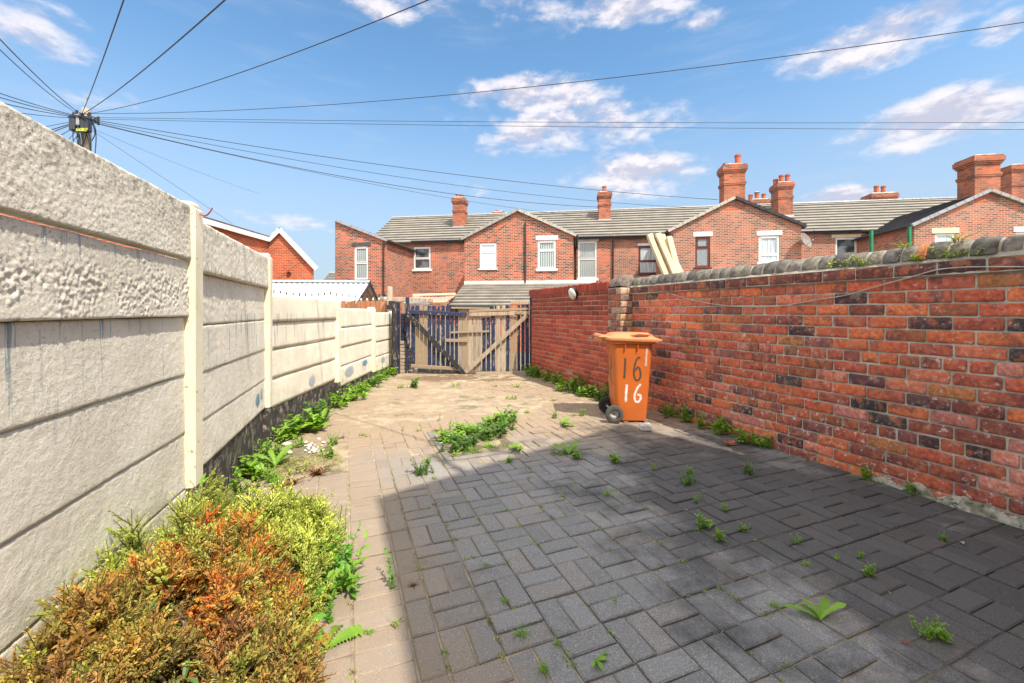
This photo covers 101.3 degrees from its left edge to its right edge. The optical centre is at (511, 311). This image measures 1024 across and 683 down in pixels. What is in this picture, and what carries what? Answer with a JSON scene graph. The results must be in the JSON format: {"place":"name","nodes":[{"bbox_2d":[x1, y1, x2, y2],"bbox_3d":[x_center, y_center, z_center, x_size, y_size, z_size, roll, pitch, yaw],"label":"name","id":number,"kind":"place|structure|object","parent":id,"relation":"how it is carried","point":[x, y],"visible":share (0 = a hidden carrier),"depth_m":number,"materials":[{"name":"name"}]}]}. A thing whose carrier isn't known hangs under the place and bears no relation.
{"place":"outdoors","nodes":[
{"label":"outdoors","id":0,"kind":"place"},
{"bbox_2d":[272,280,377,304],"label":"garden shed","id":1,"kind":"structure","parent":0,"point":[358,288],"depth_m":11.39,"materials":[{"name":"grey plastic"}]},
{"bbox_2d":[273,290,385,300],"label":"string lights","id":2,"kind":"object","parent":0,"point":[330,296],"visible":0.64,"depth_m":9.83,"materials":[{"name":"white plastic"}]},
{"bbox_2d":[237,425,517,481],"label":"soil","id":3,"kind":"structure","parent":0,"point":[500,447],"depth_m":3.88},
{"bbox_2d":[237,451,271,480],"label":"broad leaved weed","id":4,"kind":"object","parent":3,"relation":"on","point":[253,467],"visible":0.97,"depth_m":3.17,"materials":[{"name":"green plant"}]},
{"bbox_2d":[253,437,273,464],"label":"leafy weed","id":5,"kind":"object","parent":3,"relation":"on","point":[266,445],"visible":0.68,"depth_m":3.55,"materials":[{"name":"green plant"}]},
{"bbox_2d":[248,444,291,466],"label":"dandelion","id":6,"kind":"object","parent":3,"relation":"on","point":[275,460],"visible":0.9,"depth_m":3.46,"materials":[{"name":"green plant"}]},
{"bbox_2d":[297,462,332,475],"bbox_3d":[-1.516,1.231,3.240,0.267,0.096,0.289,0,0,-25],"label":"stonecrop","id":7,"kind":"object","parent":3,"relation":"on","point":[315,472],"visible":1,"depth_m":3.25,"materials":[{"name":"red plant"}]},
{"bbox_2d":[432,428,466,441],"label":"broad leaved weed","id":8,"kind":"object","parent":3,"relation":"on","point":[443,437],"visible":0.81,"depth_m":4.11,"materials":[{"name":"green plant"}]},
{"bbox_2d":[438,433,471,452],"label":"feathery weed","id":9,"kind":"object","parent":3,"relation":"on","point":[454,445],"visible":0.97,"depth_m":3.80,"materials":[{"name":"green plant"}]},
{"bbox_2d":[448,421,480,434],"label":"broad leaved weed","id":10,"kind":"object","parent":3,"relation":"on","point":[461,426],"visible":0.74,"depth_m":4.32,"materials":[{"name":"green plant"}]},
{"bbox_2d":[449,422,489,445],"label":"feathery weed","id":11,"kind":"object","parent":3,"relation":"on","point":[474,438],"visible":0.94,"depth_m":4.03,"materials":[{"name":"green plant"}]},
{"bbox_2d":[478,421,506,439],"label":"feathery weed","id":12,"kind":"object","parent":3,"relation":"on","point":[487,431],"visible":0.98,"depth_m":4.22,"materials":[{"name":"green plant"}]},
{"bbox_2d":[481,412,507,426],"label":"broad leaved weed","id":13,"kind":"object","parent":3,"relation":"on","point":[492,418],"visible":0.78,"depth_m":4.69,"materials":[{"name":"green plant"}]},
{"bbox_2d":[380,297,432,302],"bbox_3d":[-2.603,-0.286,10.400,1.298,0.130,0.100,0,0,-28],"label":"timber rail","id":14,"kind":"object","parent":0,"point":[403,299],"visible":0.62,"depth_m":10.40,"materials":[{"name":"wood"}]},
{"bbox_2d":[400,325,495,350],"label":"alley wall","id":15,"kind":"structure","parent":0,"point":[445,337],"depth_m":14.08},
{"bbox_2d":[400,342,529,368],"bbox_3d":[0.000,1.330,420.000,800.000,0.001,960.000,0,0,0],"label":"ground","id":16,"kind":"structure","parent":0,"point":[472,358],"depth_m":11.83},
{"bbox_2d":[67,97,99,153],"bbox_3d":[-14.259,-2.889,13.988,0.846,8.517,0.695,0,0,0],"label":"telegraph pole","id":17,"kind":"object","parent":16,"relation":"on","point":[84,123],"visible":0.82,"depth_m":13.79,"materials":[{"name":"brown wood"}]},
{"bbox_2d":[82,0,124,112],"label":"overhead wire","id":18,"kind":"object","parent":17,"relation":"attached to","point":[106,49],"visible":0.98,"depth_m":7.33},
{"bbox_2d":[83,0,225,113],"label":"overhead wire","id":19,"kind":"object","parent":17,"relation":"attached to","point":[206,16],"visible":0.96,"depth_m":7.16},
{"bbox_2d":[83,0,428,114],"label":"overhead wire","id":20,"kind":"object","parent":17,"relation":"attached to","point":[284,56],"visible":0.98,"depth_m":7.47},
{"bbox_2d":[94,123,585,216],"bbox_3d":[-4.022,-6.020,20.701,24.539,0.577,0.016,0,0,-34],"label":"overhead wire","id":21,"kind":"object","parent":17,"relation":"attached to","point":[323,174],"visible":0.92,"depth_m":17.76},
{"bbox_2d":[93,122,608,207],"bbox_3d":[-4.435,-5.853,18.424,21.569,0.987,0.024,0,0,-25],"label":"overhead wire","id":22,"kind":"object","parent":17,"relation":"attached to","point":[322,172],"visible":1,"depth_m":16.77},
{"bbox_2d":[94,121,688,207],"bbox_3d":[-2.443,-5.837,18.006,24.942,1.047,0.018,0,0,-19],"label":"overhead wire","id":23,"kind":"object","parent":17,"relation":"attached to","point":[369,172],"visible":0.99,"depth_m":16.70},
{"bbox_2d":[92,119,717,199],"bbox_3d":[-2.075,-5.898,17.174,25.146,0.997,0.022,0,0,-15],"label":"overhead wire","id":24,"kind":"object","parent":17,"relation":"attached to","point":[385,165],"visible":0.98,"depth_m":16.26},
{"bbox_2d":[82,22,1023,113],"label":"overhead wire","id":25,"kind":"object","parent":17,"relation":"attached to","point":[590,80],"visible":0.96,"depth_m":9.09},
{"bbox_2d":[90,117,1023,122],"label":"overhead wire","id":26,"kind":"object","parent":17,"relation":"attached to","point":[612,122],"visible":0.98,"depth_m":12.34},
{"bbox_2d":[106,119,1023,129],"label":"overhead wire","id":27,"kind":"object","parent":17,"relation":"attached to","point":[574,126],"visible":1,"depth_m":12.51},
{"bbox_2d":[26,468,256,648],"bbox_3d":[-1.380,1.042,1.670,0.472,0.661,1.101,0,0,-7],"label":"golden heath","id":28,"kind":"object","parent":16,"relation":"on","point":[129,540],"visible":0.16,"depth_m":1.66,"materials":[{"name":"green plant"}]},
{"bbox_2d":[0,213,317,279],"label":"orange brick house","id":29,"kind":"structure","parent":16,"relation":"on","point":[291,260],"depth_m":19.69,"materials":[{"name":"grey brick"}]},
{"bbox_2d":[0,564,339,682],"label":"orange heath","id":30,"kind":"object","parent":16,"relation":"on","point":[131,651],"visible":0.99,"depth_m":1.19,"materials":[{"name":"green plant"}]},
{"bbox_2d":[0,101,391,676],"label":"concrete panel wall","id":31,"kind":"structure","parent":16,"relation":"on","point":[139,382],"depth_m":1.64,"materials":[{"name":"white concrete"}]},
{"bbox_2d":[105,497,328,682],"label":"orange heath","id":32,"kind":"object","parent":16,"relation":"on","point":[202,559],"visible":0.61,"depth_m":1.47,"materials":[{"name":"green plant"}]},
{"bbox_2d":[220,473,355,617],"bbox_3d":[-1.121,1.092,1.948,0.756,0.558,0.859,0,0,0],"label":"golden heath","id":33,"kind":"object","parent":16,"relation":"on","point":[305,522],"visible":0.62,"depth_m":1.93,"materials":[{"name":"green plant"}]},
{"bbox_2d":[314,624,364,650],"bbox_3d":[-0.715,1.278,1.642,0.277,0.132,0.202,0,0,-42],"label":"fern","id":34,"kind":"object","parent":16,"relation":"on","point":[349,632],"visible":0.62,"depth_m":1.62,"materials":[{"name":"green plant"}]},
{"bbox_2d":[341,301,395,312],"bbox_3d":[-3.323,0.513,9.719,1.251,1.514,0.038,0,0,0],"label":"timber fence","id":35,"kind":"object","parent":16,"relation":"on","point":[381,306],"visible":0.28,"depth_m":9.70,"materials":[{"name":"wood"}]},
{"bbox_2d":[333,215,453,324],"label":"terraced house","id":36,"kind":"structure","parent":16,"relation":"on","point":[404,256],"depth_m":25.01,"materials":[{"name":"brick"}]},
{"bbox_2d":[351,242,370,280],"bbox_3d":[-8.014,-2.612,22.346,1.106,2.089,0.190,0,0,9],"label":"window","id":37,"kind":"structure","parent":36,"relation":"in","point":[361,252],"depth_m":22.37,"materials":[{"name":"white plastic"}]},
{"bbox_2d":[412,247,431,270],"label":"window","id":38,"kind":"structure","parent":36,"relation":"in","point":[422,256],"depth_m":25.73,"materials":[{"name":"white plastic"}]},
{"bbox_2d":[402,293,455,324],"bbox_3d":[-3.689,0.212,18.697,2.052,2.115,1.370,0,0,9],"label":"lean to canopy","id":39,"kind":"object","parent":16,"relation":"on","point":[442,299],"visible":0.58,"depth_m":18.97,"materials":[{"name":"plastic"}]},
{"bbox_2d":[427,431,452,461],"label":"edging slab","id":40,"kind":"structure","parent":16,"relation":"on","point":[446,456],"depth_m":3.88,"materials":[{"name":"concrete"}]},
{"bbox_2d":[453,449,521,460],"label":"edging slab","id":41,"kind":"structure","parent":16,"relation":"on","point":[478,455],"depth_m":3.69,"materials":[{"name":"concrete"}]},
{"bbox_2d":[445,194,532,304],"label":"terraced house","id":42,"kind":"structure","parent":16,"relation":"on","point":[482,247],"depth_m":21.39,"materials":[{"name":"brick"}]},
{"bbox_2d":[478,243,497,269],"bbox_3d":[-1.207,-2.786,21.306,0.994,1.381,0.170,0,0,9],"label":"window","id":43,"kind":"structure","parent":42,"relation":"in","point":[488,251],"depth_m":21.35,"materials":[{"name":"white plastic"}]},
{"bbox_2d":[447,280,595,341],"bbox_3d":[0.604,0.020,19.480,6.600,3.100,3.062,0,0,9],"label":"tiled extension","id":44,"kind":"object","parent":16,"relation":"on","point":[485,294],"visible":0.36,"depth_m":19.89,"materials":[{"name":"concrete"}]},
{"bbox_2d":[517,186,614,282],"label":"terraced house","id":45,"kind":"structure","parent":16,"relation":"on","point":[553,245],"depth_m":23.80,"materials":[{"name":"brick"}]},
{"bbox_2d":[536,235,557,270],"bbox_3d":[1.731,-2.872,20.872,1.114,1.764,0.190,0,0,9],"label":"window","id":46,"kind":"structure","parent":45,"relation":"in","point":[546,244],"depth_m":20.88,"materials":[{"name":"white plastic"}]},
{"bbox_2d":[577,239,598,280],"bbox_3d":[4.353,-3.005,24.217,1.275,2.514,0.190,0,0,9],"label":"window","id":47,"kind":"structure","parent":45,"relation":"in","point":[587,248],"depth_m":24.25,"materials":[{"name":"white plastic"}]},
{"bbox_2d":[529,281,612,395],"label":"red brick wall","id":48,"kind":"structure","parent":16,"relation":"on","point":[564,342],"depth_m":7.01,"materials":[{"name":"brick"}]},
{"bbox_2d":[608,275,634,396],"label":"brick pillar","id":49,"kind":"structure","parent":16,"relation":"on","point":[620,308],"depth_m":5.81,"materials":[{"name":"brick"}]},
{"bbox_2d":[646,233,668,273],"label":"timber beam","id":50,"kind":"structure","parent":16,"relation":"on","point":[657,254],"depth_m":6.65,"materials":[{"name":"wood"}]},
{"bbox_2d":[655,233,677,273],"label":"timber beam","id":51,"kind":"structure","parent":16,"relation":"on","point":[665,253],"depth_m":6.60,"materials":[{"name":"wood"}]},
{"bbox_2d":[611,196,735,277],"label":"terraced house","id":52,"kind":"structure","parent":16,"relation":"on","point":[704,240],"depth_m":23.48,"materials":[{"name":"brick"}]},
{"bbox_2d":[638,243,655,274],"bbox_3d":[7.686,-2.943,23.713,1.158,1.789,0.190,0,0,9],"label":"window","id":53,"kind":"structure","parent":52,"relation":"in","point":[646,259],"depth_m":23.75,"materials":[{"name":"white paint"}]},
{"bbox_2d":[693,232,712,268],"bbox_3d":[8.975,-2.874,19.776,0.861,1.725,0.190,0,0,9],"label":"window","id":54,"kind":"structure","parent":52,"relation":"in","point":[702,244],"depth_m":19.79,"materials":[{"name":"white paint"}]},
{"bbox_2d":[666,236,680,272],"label":"timber beam","id":55,"kind":"structure","parent":16,"relation":"on","point":[671,248],"depth_m":6.68,"materials":[{"name":"wood"}]},
{"bbox_2d":[691,154,813,265],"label":"terraced house","id":56,"kind":"structure","parent":16,"relation":"on","point":[767,230],"depth_m":19.47,"materials":[{"name":"brick"}]},
{"bbox_2d":[756,230,781,263],"bbox_3d":[11.840,-2.924,19.342,1.094,1.565,0.190,0,0,9],"label":"window","id":57,"kind":"structure","parent":56,"relation":"in","point":[768,245],"depth_m":19.36,"materials":[{"name":"white plastic"}]},
{"bbox_2d":[797,233,813,246],"bbox_3d":[13.176,-3.203,18.813,0.542,0.678,0.542,0,0,19],"label":"satellite dish","id":58,"kind":"object","parent":56,"relation":"attached to","point":[805,239],"visible":1,"depth_m":18.89,"materials":[{"name":"metal"}]},
{"bbox_2d":[630,234,1023,529],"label":"brick garden wall","id":59,"kind":"structure","parent":16,"relation":"on","point":[918,381],"depth_m":3.18,"materials":[{"name":"brick"}]},
{"bbox_2d":[666,266,1023,306],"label":"slack cable","id":60,"kind":"object","parent":59,"relation":"attached to","point":[861,290],"visible":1,"depth_m":3.16,"materials":[{"name":"rubber"}]},
{"bbox_2d":[793,189,991,256],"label":"terraced house","id":61,"kind":"structure","parent":16,"relation":"on","point":[839,227],"depth_m":21.59,"materials":[{"name":"brick"}]},
{"bbox_2d":[831,234,861,254],"bbox_3d":[17.667,-3.432,22.226,1.425,1.286,0.145,0,0,9],"label":"window","id":62,"kind":"structure","parent":61,"relation":"in","point":[844,244],"depth_m":22.22,"materials":[{"name":"white plastic"}]},
{"bbox_2d":[931,228,958,241],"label":"window","id":63,"kind":"structure","parent":61,"relation":"in","point":[939,237],"depth_m":18.28,"materials":[{"name":"white plastic"}]},
{"bbox_2d":[860,154,1023,236],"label":"terraced house","id":64,"kind":"structure","parent":16,"relation":"on","point":[978,174],"depth_m":18.03,"materials":[{"name":"brick"}]},
{"bbox_2d":[1001,164,1023,198],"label":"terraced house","id":65,"kind":"structure","parent":16,"relation":"on","point":[1012,179],"depth_m":22.50,"materials":[{"name":"brick"}]},
{"bbox_2d":[0,0,1023,279],"label":"sky","id":66,"kind":"structure","parent":0,"point":[435,48],"materials":[{"name":"blue"}]},
{"bbox_2d":[511,301,529,350],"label":"yard wall","id":67,"kind":"structure","parent":0,"point":[514,304],"depth_m":13.96,"materials":[{"name":"orange brick"}]},
{"bbox_2d":[226,369,1023,682],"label":"block paving","id":68,"kind":"structure","parent":0,"point":[775,491],"depth_m":2.13,"materials":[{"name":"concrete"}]},
{"bbox_2d":[168,658,198,682],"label":"broad leaved weed","id":69,"kind":"object","parent":68,"relation":"on","point":[185,672],"visible":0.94,"depth_m":1.20,"materials":[{"name":"green plant"}]},
{"bbox_2d":[229,466,263,496],"bbox_3d":[-1.814,1.167,2.851,0.250,0.218,0.183,0,0,-11],"label":"leafy weed","id":70,"kind":"object","parent":68,"relation":"on","point":[235,483],"visible":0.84,"depth_m":2.85,"materials":[{"name":"green plant"}]},
{"bbox_2d":[263,465,281,481],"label":"leafy weed","id":71,"kind":"object","parent":68,"relation":"on","point":[268,476],"visible":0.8,"depth_m":3.14,"materials":[{"name":"green plant"}]},
{"bbox_2d":[272,416,304,442],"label":"broad leaved weed","id":72,"kind":"object","parent":68,"relation":"on","point":[287,429],"visible":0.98,"depth_m":4.14,"materials":[{"name":"green plant"}]},
{"bbox_2d":[287,408,335,432],"bbox_3d":[-2.108,1.152,4.452,0.397,0.251,0.423,0,0,7],"label":"broad leaved weed","id":73,"kind":"object","parent":68,"relation":"on","point":[313,420],"visible":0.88,"depth_m":4.41,"materials":[{"name":"green plant"}]},
{"bbox_2d":[300,585,327,634],"bbox_3d":[-0.894,1.234,1.666,0.397,0.148,0.266,0,0,-20],"label":"dandelion","id":74,"kind":"object","parent":68,"relation":"on","point":[320,615],"visible":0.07,"depth_m":1.64,"materials":[{"name":"green plant"}]},
{"bbox_2d":[302,399,332,427],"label":"feathery weed","id":75,"kind":"object","parent":68,"relation":"on","point":[321,406],"visible":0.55,"depth_m":4.70,"materials":[{"name":"green plant"}]},
{"bbox_2d":[298,521,360,598],"bbox_3d":[-0.864,1.169,1.925,0.402,0.210,0.484,0,0,-31],"label":"leafy weed","id":76,"kind":"object","parent":68,"relation":"on","point":[337,558],"visible":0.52,"depth_m":2.01,"materials":[{"name":"green plant"}]},
{"bbox_2d":[300,529,369,602],"bbox_3d":[-0.816,1.191,1.898,0.437,0.167,0.254,0,0,-43],"label":"broad leaved weed","id":77,"kind":"object","parent":68,"relation":"on","point":[339,572],"visible":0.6,"depth_m":1.90,"materials":[{"name":"green plant"}]},
{"bbox_2d":[325,388,350,407],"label":"broad leaved weed","id":78,"kind":"object","parent":68,"relation":"on","point":[335,399],"visible":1,"depth_m":5.55,"materials":[{"name":"green plant"}]},
{"bbox_2d":[284,546,396,622],"bbox_3d":[-0.902,1.188,1.849,0.620,0.166,0.540,0,0,24],"label":"feathery weed","id":79,"kind":"object","parent":68,"relation":"on","point":[329,614],"visible":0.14,"depth_m":1.85,"materials":[{"name":"green plant"}]},
{"bbox_2d":[345,383,367,398],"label":"broad leaved weed","id":80,"kind":"object","parent":68,"relation":"on","point":[353,394],"visible":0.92,"depth_m":5.99,"materials":[{"name":"green plant"}]},
{"bbox_2d":[391,302,397,374],"bbox_3d":[-2.366,0.565,8.450,0.127,1.511,0.127,0,0,0],"label":"gate post","id":81,"kind":"object","parent":68,"relation":"on","point":[394,355],"visible":0.79,"depth_m":8.40,"materials":[{"name":"wood"}]},
{"bbox_2d":[397,302,399,373],"bbox_3d":[-2.309,0.565,8.560,0.045,1.511,0.060,0,0,0],"label":"navy post","id":82,"kind":"object","parent":68,"relation":"on","point":[398,325],"visible":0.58,"depth_m":8.53,"materials":[{"name":"wood"}]},
{"bbox_2d":[400,313,414,372],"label":"broken brick pier","id":83,"kind":"structure","parent":68,"relation":"on","point":[403,348],"depth_m":8.64,"materials":[{"name":"brick"}]},
{"bbox_2d":[406,297,408,372],"bbox_3d":[-2.146,0.515,8.617,0.064,1.610,0.064,0,0,0],"label":"gate post","id":84,"kind":"object","parent":68,"relation":"on","point":[407,347],"visible":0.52,"depth_m":8.59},
{"bbox_2d":[406,305,489,373],"bbox_3d":[-1.302,0.586,8.519,1.704,1.415,0.106,0,0,0],"label":"gate leaf","id":85,"kind":"object","parent":84,"relation":"attached to","point":[412,314],"visible":0.97,"depth_m":8.55,"materials":[{"name":"blue wood"}]},
{"bbox_2d":[409,454,433,475],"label":"feathery weed","id":86,"kind":"object","parent":68,"relation":"on","point":[420,471],"visible":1,"depth_m":3.26,"materials":[{"name":"green plant"}]},
{"bbox_2d":[490,414,517,433],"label":"feathery weed","id":87,"kind":"object","parent":68,"relation":"on","point":[503,426],"visible":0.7,"depth_m":4.45,"materials":[{"name":"green plant"}]},
{"bbox_2d":[530,298,531,365],"bbox_3d":[0.378,0.520,8.530,0.038,1.599,0.060,0,0,0],"label":"gate post","id":88,"kind":"object","parent":68,"relation":"on","point":[530,331],"visible":0.58,"depth_m":8.50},
{"bbox_2d":[465,304,528,373],"bbox_3d":[-0.302,0.584,8.520,1.320,1.450,0.107,0,0,0],"label":"gate leaf","id":89,"kind":"object","parent":88,"relation":"attached to","point":[523,321],"visible":0.94,"depth_m":8.55,"materials":[{"name":"brown wood"}]},
{"bbox_2d":[551,440,578,453],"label":"dandelion","id":90,"kind":"object","parent":68,"relation":"on","point":[568,450],"visible":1,"depth_m":3.75,"materials":[{"name":"green plant"}]},
{"bbox_2d":[555,375,581,390],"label":"broad leaved weed","id":91,"kind":"object","parent":68,"relation":"on","point":[559,385],"visible":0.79,"depth_m":6.73,"materials":[{"name":"green plant"}]},
{"bbox_2d":[566,371,589,394],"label":"feathery weed","id":92,"kind":"object","parent":68,"relation":"on","point":[575,387],"visible":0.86,"depth_m":6.48,"materials":[{"name":"green plant"}]},
{"bbox_2d":[578,383,597,396],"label":"broad leaved weed","id":93,"kind":"object","parent":68,"relation":"on","point":[589,392],"visible":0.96,"depth_m":6.21,"materials":[{"name":"green plant"}]},
{"bbox_2d":[591,651,607,670],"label":"dandelion","id":94,"kind":"object","parent":68,"relation":"on","point":[601,658],"visible":1,"depth_m":1.51,"materials":[{"name":"green plant"}]},
{"bbox_2d":[593,382,608,400],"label":"feathery weed","id":95,"kind":"object","parent":68,"relation":"on","point":[601,394],"visible":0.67,"depth_m":5.94,"materials":[{"name":"green plant"}]},
{"bbox_2d":[593,332,661,422],"bbox_3d":[1.355,0.754,4.991,0.710,1.032,0.540,0,0,2],"label":"wheelie bin","id":96,"kind":"object","parent":68,"relation":"on","point":[628,359],"visible":1,"depth_m":4.79,"materials":[{"name":"orange plastic"}]},
{"bbox_2d":[247,375,1018,682],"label":"moss","id":97,"kind":"object","parent":68,"relation":"on","point":[419,568],"visible":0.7,"depth_m":2.75,"materials":[{"name":"green plant"}]},
{"bbox_2d":[660,401,679,417],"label":"leafy weed","id":98,"kind":"object","parent":68,"relation":"on","point":[664,408],"visible":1,"depth_m":5.03,"materials":[{"name":"green plant"}]},
{"bbox_2d":[678,404,694,422],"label":"leafy weed","id":99,"kind":"object","parent":68,"relation":"on","point":[685,416],"visible":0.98,"depth_m":4.78,"materials":[{"name":"green plant"}]},
{"bbox_2d":[678,466,697,485],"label":"feathery weed","id":100,"kind":"object","parent":68,"relation":"on","point":[686,480],"visible":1,"depth_m":3.08,"materials":[{"name":"green plant"}]},
{"bbox_2d":[694,512,713,528],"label":"broad leaved weed","id":101,"kind":"object","parent":68,"relation":"on","point":[709,524],"visible":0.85,"depth_m":2.47,"materials":[{"name":"green plant"}]},
{"bbox_2d":[695,410,719,428],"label":"leafy weed","id":102,"kind":"object","parent":68,"relation":"on","point":[700,424],"visible":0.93,"depth_m":4.53,"materials":[{"name":"green plant"}]},
{"bbox_2d":[708,414,735,435],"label":"broad leaved weed","id":103,"kind":"object","parent":68,"relation":"on","point":[719,427],"visible":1,"depth_m":4.30,"materials":[{"name":"green plant"}]},
{"bbox_2d":[731,427,758,446],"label":"broad leaved weed","id":104,"kind":"object","parent":68,"relation":"on","point":[742,436],"visible":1,"depth_m":4.03,"materials":[{"name":"green plant"}]},
{"bbox_2d":[755,433,772,448],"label":"leafy weed","id":105,"kind":"object","parent":68,"relation":"on","point":[760,443],"visible":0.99,"depth_m":3.90,"materials":[{"name":"green plant"}]},
{"bbox_2d":[782,597,846,619],"bbox_3d":[1.270,1.239,1.761,0.239,0.056,0.093,0,0,-4],"label":"dandelion","id":106,"kind":"object","parent":68,"relation":"on","point":[823,611],"visible":1,"depth_m":1.75,"materials":[{"name":"green plant"}]},
{"bbox_2d":[858,461,872,480],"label":"leafy weed","id":107,"kind":"object","parent":68,"relation":"on","point":[866,476],"visible":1,"depth_m":3.17,"materials":[{"name":"green plant"}]},
{"bbox_2d":[859,561,876,576],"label":"leafy weed","id":108,"kind":"object","parent":68,"relation":"on","point":[869,571],"visible":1,"depth_m":2.02,"materials":[{"name":"green plant"}]},
{"bbox_2d":[909,615,934,640],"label":"leafy weed","id":109,"kind":"object","parent":68,"relation":"on","point":[928,633],"visible":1,"depth_m":1.64,"materials":[{"name":"green plant"}]},
{"bbox_2d":[929,615,953,642],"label":"leafy weed","id":110,"kind":"object","parent":68,"relation":"on","point":[938,630],"visible":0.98,"depth_m":1.62,"materials":[{"name":"green plant"}]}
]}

